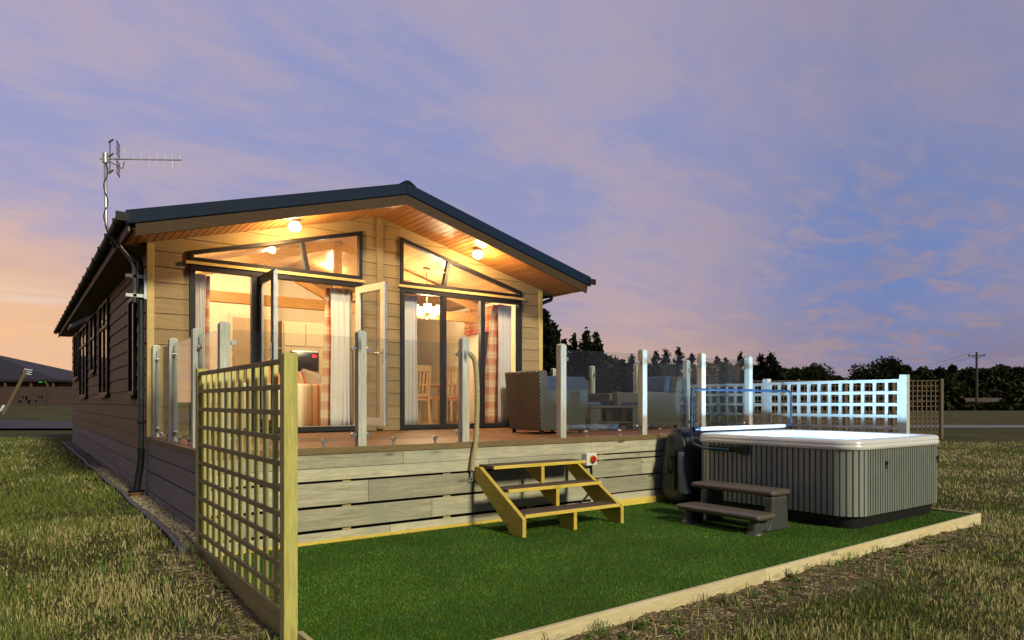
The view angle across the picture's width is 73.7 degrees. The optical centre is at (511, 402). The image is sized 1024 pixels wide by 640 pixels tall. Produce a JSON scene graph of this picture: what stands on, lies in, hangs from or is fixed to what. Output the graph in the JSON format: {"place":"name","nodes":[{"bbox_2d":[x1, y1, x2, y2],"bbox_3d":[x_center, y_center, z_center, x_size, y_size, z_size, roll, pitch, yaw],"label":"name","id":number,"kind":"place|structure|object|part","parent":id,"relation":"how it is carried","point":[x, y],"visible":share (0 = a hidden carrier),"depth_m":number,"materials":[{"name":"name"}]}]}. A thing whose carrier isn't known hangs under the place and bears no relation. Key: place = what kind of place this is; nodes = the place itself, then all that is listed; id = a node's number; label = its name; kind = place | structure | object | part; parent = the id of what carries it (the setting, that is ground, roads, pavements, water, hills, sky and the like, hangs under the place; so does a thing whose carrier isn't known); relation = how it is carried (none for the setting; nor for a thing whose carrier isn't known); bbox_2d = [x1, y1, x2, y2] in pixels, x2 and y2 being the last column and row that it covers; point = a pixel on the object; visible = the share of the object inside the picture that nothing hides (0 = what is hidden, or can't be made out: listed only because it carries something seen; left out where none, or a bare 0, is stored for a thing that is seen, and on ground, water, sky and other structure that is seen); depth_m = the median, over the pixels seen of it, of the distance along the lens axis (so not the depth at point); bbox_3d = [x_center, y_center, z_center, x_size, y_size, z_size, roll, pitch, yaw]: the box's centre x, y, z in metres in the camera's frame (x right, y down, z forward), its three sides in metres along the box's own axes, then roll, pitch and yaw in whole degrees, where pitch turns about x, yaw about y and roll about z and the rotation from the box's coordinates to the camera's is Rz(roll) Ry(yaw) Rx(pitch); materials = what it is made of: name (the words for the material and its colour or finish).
{"place":"outdoors","nodes":[
{"label":"outdoors","id":0,"kind":"place"},
{"bbox_2d":[0,419,71,427],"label":"tarmac road","id":1,"kind":"structure","parent":0,"point":[4,423],"depth_m":33.43,"materials":[{"name":"grey asphalt"}]},
{"bbox_2d":[0,368,32,414],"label":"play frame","id":2,"kind":"object","parent":1,"relation":"on","point":[16,389],"visible":1,"depth_m":30.95,"materials":[{"name":"wood"}]},
{"bbox_2d":[75,450,195,550],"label":"gravel","id":3,"kind":"structure","parent":0,"point":[169,520],"depth_m":7.87,"materials":[{"name":"grey gravel"}]},
{"bbox_2d":[0,405,1023,639],"bbox_3d":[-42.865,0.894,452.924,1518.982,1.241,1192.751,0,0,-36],"label":"field","id":4,"kind":"structure","parent":0,"point":[64,413],"depth_m":5.61,"materials":[{"name":"plant"}]},
{"bbox_2d":[17,396,46,405],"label":"picnic bench","id":5,"kind":"object","parent":4,"relation":"on","point":[26,398],"visible":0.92,"depth_m":49.93,"materials":[{"name":"brown wood"}]},
{"bbox_2d":[0,355,72,400],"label":"neighbour building","id":6,"kind":"structure","parent":4,"relation":"on","point":[12,370],"depth_m":78.57,"materials":[{"name":"stone"}]},
{"bbox_2d":[0,386,74,405],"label":"board fence","id":7,"kind":"object","parent":4,"relation":"on","point":[46,395],"visible":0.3,"depth_m":60.00,"materials":[{"name":"wood"}]},
{"bbox_2d":[61,441,186,554],"bbox_3d":[-8.352,1.246,13.461,0.076,0.111,19.003,0,0,-36],"label":"gravel edging","id":8,"kind":"object","parent":4,"relation":"on","point":[168,532],"visible":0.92,"depth_m":7.62,"materials":[{"name":"grey gravel"}]},
{"bbox_2d":[196,353,297,639],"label":"garden trellis","id":9,"kind":"object","parent":4,"relation":"on","point":[282,618],"visible":0.94,"depth_m":4.59,"materials":[{"name":"yellow wood"}]},
{"bbox_2d":[298,631,312,639],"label":"edging board","id":10,"kind":"object","parent":4,"relation":"on","point":[302,635],"visible":1,"depth_m":4.00,"materials":[{"name":"beige wood"}]},
{"bbox_2d":[54,180,595,496],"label":"holiday lodge","id":11,"kind":"structure","parent":4,"relation":"on","point":[266,269],"depth_m":10.95,"materials":[{"name":"wood"}]},
{"bbox_2d":[72,331,78,380],"bbox_3d":[-12.211,-1.262,19.125,0.095,1.315,1.560,0,0,-36],"label":"side window","id":12,"kind":"structure","parent":11,"relation":"in","point":[76,337],"depth_m":19.10,"materials":[{"name":"black glass"}]},
{"bbox_2d":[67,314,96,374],"bbox_3d":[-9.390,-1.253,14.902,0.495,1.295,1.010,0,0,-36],"label":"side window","id":13,"kind":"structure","parent":11,"relation":"in","point":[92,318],"depth_m":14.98,"materials":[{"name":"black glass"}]},
{"bbox_2d":[77,323,88,398],"bbox_3d":[-10.830,-0.992,17.224,0.095,1.815,2.260,0,0,-36],"label":"side window","id":14,"kind":"structure","parent":11,"relation":"in","point":[83,332],"depth_m":17.20,"materials":[{"name":"black glass"}]},
{"bbox_2d":[96,298,110,397],"bbox_3d":[-7.891,-1.002,13.179,0.095,1.835,1.660,0,0,-36],"label":"side window","id":15,"kind":"structure","parent":11,"relation":"in","point":[103,310],"depth_m":13.12,"materials":[{"name":"black glass"}]},
{"bbox_2d":[125,297,137,397],"bbox_3d":[-5.551,-0.788,9.959,0.095,1.465,0.660,0,0,-36],"label":"side window","id":16,"kind":"structure","parent":11,"relation":"in","point":[132,306],"depth_m":9.97,"materials":[{"name":"black glass"}]},
{"bbox_2d":[99,139,181,324],"bbox_3d":[-4.772,-2.175,8.810,0.958,2.349,0.302,0,0,-19],"label":"tv aerial","id":17,"kind":"object","parent":11,"relation":"attached to","point":[105,161],"visible":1,"depth_m":8.72,"materials":[{"name":"metal"}]},
{"bbox_2d":[196,274,209,370],"bbox_3d":[-4.344,-0.685,9.460,0.353,2.170,0.133,0,0,-36],"label":"curtain","id":18,"kind":"object","parent":11,"relation":"hanging from","point":[202,302],"visible":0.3,"depth_m":9.47,"materials":[{"name":"white fabric"}]},
{"bbox_2d":[233,317,270,383],"bbox_3d":[-5.121,-0.625,13.514,0.760,2.070,0.109,0,0,-36],"label":"inner door","id":19,"kind":"structure","parent":11,"relation":"in","point":[241,351],"depth_m":13.43,"materials":[{"name":"wood"}]},
{"bbox_2d":[257,269,280,428],"bbox_3d":[-3.382,-0.713,9.427,0.196,2.135,0.752,0,0,-36],"label":"door","id":20,"kind":"structure","parent":11,"relation":"in","point":[272,275],"depth_m":9.39,"materials":[{"name":"clear glass"}]},
{"bbox_2d":[189,231,362,279],"bbox_3d":[-3.356,-2.284,9.938,2.481,0.762,0.096,0,0,-36],"label":"gable window","id":21,"kind":"structure","parent":11,"relation":"in","point":[301,241],"depth_m":10.03,"materials":[{"name":"clear glass"}]},
{"bbox_2d":[236,383,320,427],"bbox_3d":[-3.873,0.052,11.259,1.530,0.705,0.930,0,0,-36],"label":"striped sofa","id":22,"kind":"object","parent":11,"relation":"on","point":[309,398],"visible":0.38,"depth_m":11.07,"materials":[{"name":"fabric"}]},
{"bbox_2d":[269,370,279,382],"bbox_3d":[-3.908,-0.320,11.129,0.140,0.400,0.420,-22,-28,36],"label":"cushion","id":23,"kind":"object","parent":22,"relation":"on","point":[270,377],"visible":0.09,"depth_m":11.11,"materials":[{"name":"beige fabric"}]},
{"bbox_2d":[298,372,306,383],"bbox_3d":[-3.621,-0.320,11.312,0.420,0.380,0.140,-7,-17,-30],"label":"cushion","id":24,"kind":"object","parent":22,"relation":"on","point":[301,378],"visible":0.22,"depth_m":11.36,"materials":[{"name":"fabric"}]},
{"bbox_2d":[301,368,321,383],"bbox_3d":[-3.418,-0.340,11.509,0.400,0.380,0.140,25,-24,-18],"label":"cushion","id":25,"kind":"object","parent":22,"relation":"on","point":[311,377],"visible":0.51,"depth_m":11.50,"materials":[{"name":"beige fabric"}]},
{"bbox_2d":[288,219,300,231],"bbox_3d":[-3.036,-2.462,9.537,0.168,0.152,0.168,0,0,-36],"label":"porch light","id":26,"kind":"object","parent":11,"relation":"attached to","point":[294,225],"visible":1,"depth_m":9.48,"materials":[{"name":"glass"}]},
{"bbox_2d":[278,321,323,375],"bbox_3d":[-4.701,-0.670,15.181,1.000,2.160,0.710,0,0,-36],"label":"kitchen unit","id":27,"kind":"object","parent":11,"relation":"on","point":[304,344],"visible":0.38,"depth_m":14.89,"materials":[{"name":"beige wood"}]},
{"bbox_3d":[-4.844,-0.400,14.689,0.130,1.560,0.033,0,0,-36],"label":"cupboard door","id":28,"kind":"part","parent":27,"relation":"part of","materials":[{"name":"beige wood"}]},
{"bbox_3d":[-4.715,-1.470,14.783,0.450,0.500,0.033,0,0,-36],"label":"cupboard door","id":29,"kind":"part","parent":27,"relation":"part of","materials":[{"name":"beige wood"}]},
{"bbox_3d":[-4.323,-1.470,15.069,0.460,0.500,0.033,0,0,-36],"label":"cupboard door","id":30,"kind":"part","parent":27,"relation":"part of","materials":[{"name":"beige wood"}]},
{"bbox_3d":[-4.205,-0.400,15.154,0.170,1.560,0.033,0,0,-36],"label":"cupboard door","id":31,"kind":"part","parent":27,"relation":"part of","materials":[{"name":"beige wood"}]},
{"bbox_2d":[320,288,352,425],"bbox_3d":[-2.732,-0.685,10.632,0.514,2.170,0.139,0,0,-36],"label":"curtain","id":32,"kind":"object","parent":11,"relation":"hanging from","point":[336,405],"visible":0.95,"depth_m":10.60,"materials":[{"name":"white fabric"}]},
{"bbox_2d":[355,282,388,425],"bbox_3d":[-2.130,-0.713,10.344,0.752,2.135,0.196,0,0,43],"label":"door","id":33,"kind":"structure","parent":11,"relation":"in","point":[382,287],"depth_m":10.11,"materials":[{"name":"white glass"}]},
{"bbox_2d":[405,295,418,424],"bbox_3d":[-1.721,-0.685,11.364,0.381,2.170,0.122,0,0,-36],"label":"curtain","id":34,"kind":"object","parent":11,"relation":"hanging from","point":[411,397],"visible":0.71,"depth_m":11.36,"materials":[{"name":"white fabric"}]},
{"bbox_2d":[417,365,431,423],"bbox_3d":[-1.792,-0.128,12.589,0.440,1.080,0.485,0,0,-36],"label":"dining chair","id":35,"kind":"object","parent":11,"relation":"on","point":[421,368],"visible":0.5,"depth_m":12.52,"materials":[{"name":"brown wood"}]},
{"bbox_2d":[417,267,439,318],"bbox_3d":[-1.600,-2.016,12.693,0.583,0.951,0.587,0,0,-36],"label":"chandelier","id":36,"kind":"object","parent":11,"relation":"hanging from","point":[432,311],"visible":0.78,"depth_m":12.66,"materials":[{"name":"white metal"}]},
{"bbox_2d":[418,384,456,422],"bbox_3d":[-1.848,0.030,13.305,1.550,0.760,0.800,0,0,-36],"label":"dining table","id":37,"kind":"object","parent":11,"relation":"on","point":[454,407],"visible":0.18,"depth_m":13.44,"materials":[{"name":"brown wood"}]},
{"bbox_2d":[430,366,457,423],"bbox_3d":[-1.267,-0.128,13.007,0.440,1.080,0.485,0,0,-36],"label":"dining chair","id":38,"kind":"object","parent":11,"relation":"on","point":[451,370],"visible":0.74,"depth_m":12.90,"materials":[{"name":"brown wood"}]},
{"bbox_2d":[399,237,521,297],"bbox_3d":[-0.833,-2.286,11.771,2.446,0.766,0.096,0,0,-36],"label":"gable window","id":39,"kind":"structure","parent":11,"relation":"in","point":[448,262],"depth_m":11.54,"materials":[{"name":"clear glass"}]},
{"bbox_2d":[473,248,482,258],"bbox_3d":[-0.568,-2.458,11.330,0.168,0.152,0.168,0,0,-36],"label":"porch light","id":40,"kind":"object","parent":11,"relation":"attached to","point":[477,253],"visible":1,"depth_m":11.27,"materials":[{"name":"glass"}]},
{"bbox_2d":[464,304,500,334],"bbox_3d":[-0.628,-1.690,14.080,0.055,0.520,1.320,0,0,-36],"label":"roman blind","id":41,"kind":"object","parent":11,"relation":"attached to","point":[470,328],"visible":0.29,"depth_m":14.24,"materials":[{"name":"orange fabric"}]},
{"bbox_2d":[485,332,488,366],"bbox_3d":[-0.335,-0.725,13.779,0.006,1.770,0.770,0,0,-36],"label":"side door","id":42,"kind":"structure","parent":11,"relation":"in","point":[486,333],"depth_m":14.04,"materials":[{"name":"glass"}]},
{"bbox_2d":[485,305,511,422],"bbox_3d":[-0.287,-0.685,12.404,0.658,2.171,0.129,0,0,-36],"label":"curtain","id":43,"kind":"object","parent":11,"relation":"hanging from","point":[498,362],"visible":0.9,"depth_m":12.43,"materials":[{"name":"white fabric"}]},
{"bbox_2d":[146,424,681,556],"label":"timber deck","id":44,"kind":"structure","parent":4,"relation":"on","point":[379,484],"depth_m":7.58,"materials":[{"name":"brown wood"}]},
{"bbox_2d":[152,321,468,449],"bbox_3d":[-2.845,-0.145,7.410,2.138,1.200,4.343,0,0,-76],"label":"glass balustrade","id":45,"kind":"object","parent":44,"relation":"on","point":[361,349],"visible":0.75,"depth_m":7.12,"materials":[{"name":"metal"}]},
{"bbox_2d":[468,351,479,481],"bbox_3d":[-0.446,0.158,7.846,0.156,1.490,0.217,0,0,-24],"label":"rope handrail","id":46,"kind":"object","parent":45,"relation":"hanging from","point":[471,355],"visible":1,"depth_m":7.80,"materials":[{"name":"fabric"}]},
{"bbox_2d":[505,370,587,433],"bbox_3d":[0.514,-0.003,10.138,0.947,0.915,0.838,0,0,-36],"label":"wicker armchair","id":47,"kind":"object","parent":44,"relation":"on","point":[531,399],"visible":0.92,"depth_m":9.85,"materials":[{"name":"brown wicker"}]},
{"bbox_2d":[547,376,612,423],"bbox_3d":[0.934,-0.035,12.359,1.759,0.880,0.899,0,0,-36],"label":"wicker sofa","id":48,"kind":"object","parent":44,"relation":"on","point":[576,383],"visible":0.18,"depth_m":12.58,"materials":[{"name":"wicker"}]},
{"bbox_2d":[583,452,596,465],"bbox_3d":[1.019,0.735,8.797,0.180,0.160,0.133,0,0,-36],"label":"isolator switch","id":49,"kind":"object","parent":44,"relation":"attached to","point":[590,458],"visible":1,"depth_m":8.76,"materials":[{"name":"white plastic"}]},
{"bbox_2d":[575,465,592,503],"bbox_3d":[0.924,1.054,8.774,0.312,0.511,0.026,0,0,-39],"label":"power cable","id":50,"kind":"object","parent":49,"relation":"hanging from","point":[587,494],"visible":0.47,"depth_m":8.80,"materials":[{"name":"black plastic"}]},
{"bbox_2d":[570,405,637,431],"bbox_3d":[1.473,0.251,11.107,1.100,0.409,0.640,0,0,-36],"label":"coffee table","id":51,"kind":"object","parent":44,"relation":"on","point":[612,421],"visible":0.62,"depth_m":11.10,"materials":[{"name":"grey wicker"}]},
{"bbox_2d":[612,376,682,428],"bbox_3d":[2.393,-0.003,12.060,0.947,0.915,0.838,0,0,-36],"label":"wicker armchair","id":52,"kind":"object","parent":44,"relation":"on","point":[664,396],"visible":0.62,"depth_m":11.92,"materials":[{"name":"grey wicker"}]},
{"bbox_2d":[550,344,752,437],"bbox_3d":[0.771,-0.145,11.895,4.044,1.200,5.054,0,0,-36],"label":"glass balustrade","id":53,"kind":"object","parent":44,"relation":"on","point":[639,373],"visible":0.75,"depth_m":10.30,"materials":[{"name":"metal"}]},
{"bbox_2d":[543,308,573,375],"bbox_3d":[1.391,-1.775,34.023,4.592,6.331,4.178,0,0,-36],"label":"conifer tree","id":54,"kind":"object","parent":4,"relation":"on","point":[549,357],"visible":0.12,"depth_m":33.65,"materials":[{"name":"green plant"}]},
{"bbox_2d":[550,319,573,376],"bbox_3d":[2.214,-1.458,35.116,3.693,5.561,3.596,0,0,-36],"label":"conifer tree","id":55,"kind":"object","parent":4,"relation":"on","point":[557,335],"visible":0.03,"depth_m":34.96,"materials":[{"name":"green plant"}]},
{"bbox_2d":[140,528,1001,639],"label":"soil crumbs","id":56,"kind":"object","parent":4,"relation":"on","point":[695,606],"visible":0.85,"depth_m":5.17,"materials":[{"name":"soil"}]},
{"bbox_2d":[566,332,580,376],"bbox_3d":[3.174,-1.273,36.993,2.501,5.047,2.626,0,0,-36],"label":"conifer tree","id":57,"kind":"object","parent":4,"relation":"on","point":[572,348],"visible":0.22,"depth_m":36.83,"materials":[{"name":"green plant"}]},
{"bbox_2d":[571,327,606,392],"bbox_3d":[3.848,-1.314,35.912,2.867,5.355,2.825,0,0,36],"label":"conifer tree","id":58,"kind":"object","parent":4,"relation":"on","point":[583,363],"visible":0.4,"depth_m":35.83,"materials":[{"name":"green plant"}]},
{"bbox_2d":[581,331,615,392],"bbox_3d":[4.643,-1.279,36.998,2.689,5.168,2.926,0,0,-3],"label":"conifer tree","id":59,"kind":"object","parent":4,"relation":"on","point":[600,353],"visible":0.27,"depth_m":36.70,"materials":[{"name":"green plant"}]},
{"bbox_2d":[620,354,635,392],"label":"conifer tree","id":60,"kind":"object","parent":4,"relation":"on","point":[627,384],"visible":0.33,"depth_m":59.76,"materials":[{"name":"green plant"}]},
{"bbox_2d":[647,351,661,369],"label":"conifer tree","id":61,"kind":"object","parent":4,"relation":"on","point":[655,358],"visible":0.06,"depth_m":63.94,"materials":[{"name":"green plant"}]},
{"bbox_2d":[660,348,670,374],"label":"conifer tree","id":62,"kind":"object","parent":4,"relation":"on","point":[666,359],"visible":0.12,"depth_m":63.88,"materials":[{"name":"green plant"}]},
{"bbox_2d":[567,353,788,412],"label":"distant hedge","id":63,"kind":"object","parent":4,"relation":"on","point":[722,373],"visible":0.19,"depth_m":62.38,"materials":[{"name":"green plant"}]},
{"bbox_2d":[667,346,695,408],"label":"conifer tree","id":64,"kind":"object","parent":4,"relation":"on","point":[678,368],"visible":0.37,"depth_m":61.86,"materials":[{"name":"green plant"}]},
{"bbox_2d":[686,353,711,411],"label":"conifer tree","id":65,"kind":"object","parent":4,"relation":"on","point":[691,358],"visible":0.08,"depth_m":63.82,"materials":[{"name":"green plant"}]},
{"bbox_2d":[662,383,762,426],"bbox_3d":[3.563,0.588,12.704,0.100,1.925,2.553,0,0,-36],"label":"garden trellis","id":66,"kind":"object","parent":4,"relation":"on","point":[726,404],"visible":0.3,"depth_m":12.27,"materials":[{"name":"white wood"}]},
{"bbox_2d":[707,355,723,411],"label":"conifer tree","id":67,"kind":"object","parent":4,"relation":"on","point":[717,361],"visible":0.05,"depth_m":65.74,"materials":[{"name":"green plant"}]},
{"bbox_2d":[719,357,730,412],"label":"conifer tree","id":68,"kind":"object","parent":4,"relation":"on","point":[726,360],"visible":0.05,"depth_m":65.85,"materials":[{"name":"green plant"}]},
{"bbox_2d":[728,351,744,412],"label":"conifer tree","id":69,"kind":"object","parent":4,"relation":"on","point":[739,358],"visible":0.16,"depth_m":63.88,"materials":[{"name":"green plant"}]},
{"bbox_2d":[493,513,980,639],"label":"timber edging","id":70,"kind":"object","parent":4,"relation":"on","point":[619,615],"visible":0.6,"depth_m":5.17,"materials":[{"name":"beige wood"}]},
{"bbox_2d":[739,352,774,412],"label":"conifer tree","id":71,"kind":"object","parent":4,"relation":"on","point":[759,371],"visible":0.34,"depth_m":59.81,"materials":[{"name":"green plant"}]},
{"bbox_2d":[755,351,795,412],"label":"conifer tree","id":72,"kind":"object","parent":4,"relation":"on","point":[773,366],"visible":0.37,"depth_m":59.54,"materials":[{"name":"green plant"}]},
{"bbox_2d":[786,363,835,409],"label":"broadleaf tree","id":73,"kind":"object","parent":4,"relation":"on","point":[814,371],"visible":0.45,"depth_m":97.91,"materials":[{"name":"green plant"}]},
{"bbox_2d":[763,375,909,432],"bbox_3d":[4.997,0.578,10.731,0.100,1.945,2.330,0,0,-36],"label":"garden trellis","id":74,"kind":"object","parent":4,"relation":"on","point":[902,404],"visible":0.51,"depth_m":10.54,"materials":[{"name":"white wood"}]},
{"bbox_2d":[753,379,943,438],"bbox_3d":[12.854,0.355,26.300,7.146,2.490,0.100,0,0,5],"label":"trellis fence","id":75,"kind":"object","parent":4,"relation":"on","point":[893,411],"visible":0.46,"depth_m":26.17,"materials":[{"name":"wood"}]},
{"bbox_2d":[848,355,906,391],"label":"broadleaf tree","id":76,"kind":"object","parent":4,"relation":"on","point":[891,368],"visible":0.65,"depth_m":108.02,"materials":[{"name":"green plant"}]},
{"bbox_2d":[884,364,914,389],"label":"broadleaf tree","id":77,"kind":"object","parent":4,"relation":"on","point":[907,367],"visible":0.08,"depth_m":111.13,"materials":[{"name":"green plant"}]},
{"bbox_2d":[781,363,1023,408],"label":"distant treeline","id":78,"kind":"object","parent":4,"relation":"on","point":[998,381],"visible":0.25,"depth_m":115.78,"materials":[{"name":"green plant"}]},
{"bbox_2d":[811,380,1023,410],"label":"hedge","id":79,"kind":"object","parent":4,"relation":"on","point":[1012,399],"visible":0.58,"depth_m":92.33,"materials":[{"name":"green plant"}]},
{"bbox_2d":[933,364,965,391],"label":"broadleaf tree","id":80,"kind":"object","parent":4,"relation":"on","point":[944,374],"visible":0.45,"depth_m":104.70,"materials":[{"name":"green plant"}]},
{"bbox_2d":[931,508,974,514],"bbox_3d":[4.832,1.455,9.654,0.033,0.170,3.060,0,0,-36],"label":"edging board","id":81,"kind":"object","parent":4,"relation":"on","point":[953,511],"visible":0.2,"depth_m":8.62,"materials":[{"name":"beige wood"}]},
{"bbox_2d":[928,352,984,401],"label":"power pole","id":82,"kind":"object","parent":4,"relation":"on","point":[976,378],"visible":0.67,"depth_m":99.90,"materials":[{"name":"brown wood"}]},
{"bbox_2d":[0,0,1023,399],"label":"sky","id":83,"kind":"structure","parent":0,"point":[838,184],"materials":[{"name":"blue"}]},
{"bbox_2d":[217,499,967,639],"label":"lawn","id":84,"kind":"structure","parent":0,"point":[518,555],"depth_m":5.85,"materials":[{"name":"green plant"}]},
{"bbox_2d":[473,459,623,537],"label":"wooden steps","id":85,"kind":"structure","parent":84,"relation":"on","point":[605,502],"depth_m":7.69,"materials":[{"name":"yellow wood"}]},
{"bbox_2d":[661,427,767,501],"bbox_3d":[3.059,0.860,9.980,2.234,1.016,0.535,0,0,-36],"label":"tub cover","id":86,"kind":"object","parent":84,"relation":"on","point":[681,470],"visible":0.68,"depth_m":9.31,"materials":[{"name":"black plastic"}]},
{"bbox_2d":[677,480,789,535],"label":"spa steps","id":87,"kind":"structure","parent":84,"relation":"on","point":[772,517],"depth_m":7.54,"materials":[{"name":"brown plastic"}]},
{"bbox_2d":[700,429,939,528],"bbox_3d":[3.945,0.905,8.874,2.237,0.990,2.232,0,0,-36],"label":"hot tub","id":88,"kind":"object","parent":84,"relation":"on","point":[847,479],"visible":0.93,"depth_m":7.96,"materials":[{"name":"grey plastic"}]},
{"bbox_2d":[690,388,792,453],"bbox_3d":[3.598,0.228,9.501,2.484,0.834,0.943,0,0,-36],"label":"cover lifter","id":89,"kind":"object","parent":88,"relation":"attached to","point":[740,449],"visible":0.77,"depth_m":9.38,"materials":[{"name":"black metal"}]},
{"bbox_2d":[811,425,1023,427],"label":"farm track","id":90,"kind":"structure","parent":0,"point":[983,426],"depth_m":38.38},
{"bbox_2d":[919,398,1009,409],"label":"stubble field","id":91,"kind":"structure","parent":0,"point":[983,400],"depth_m":108.18,"materials":[{"name":"brown plant"}]}
]}

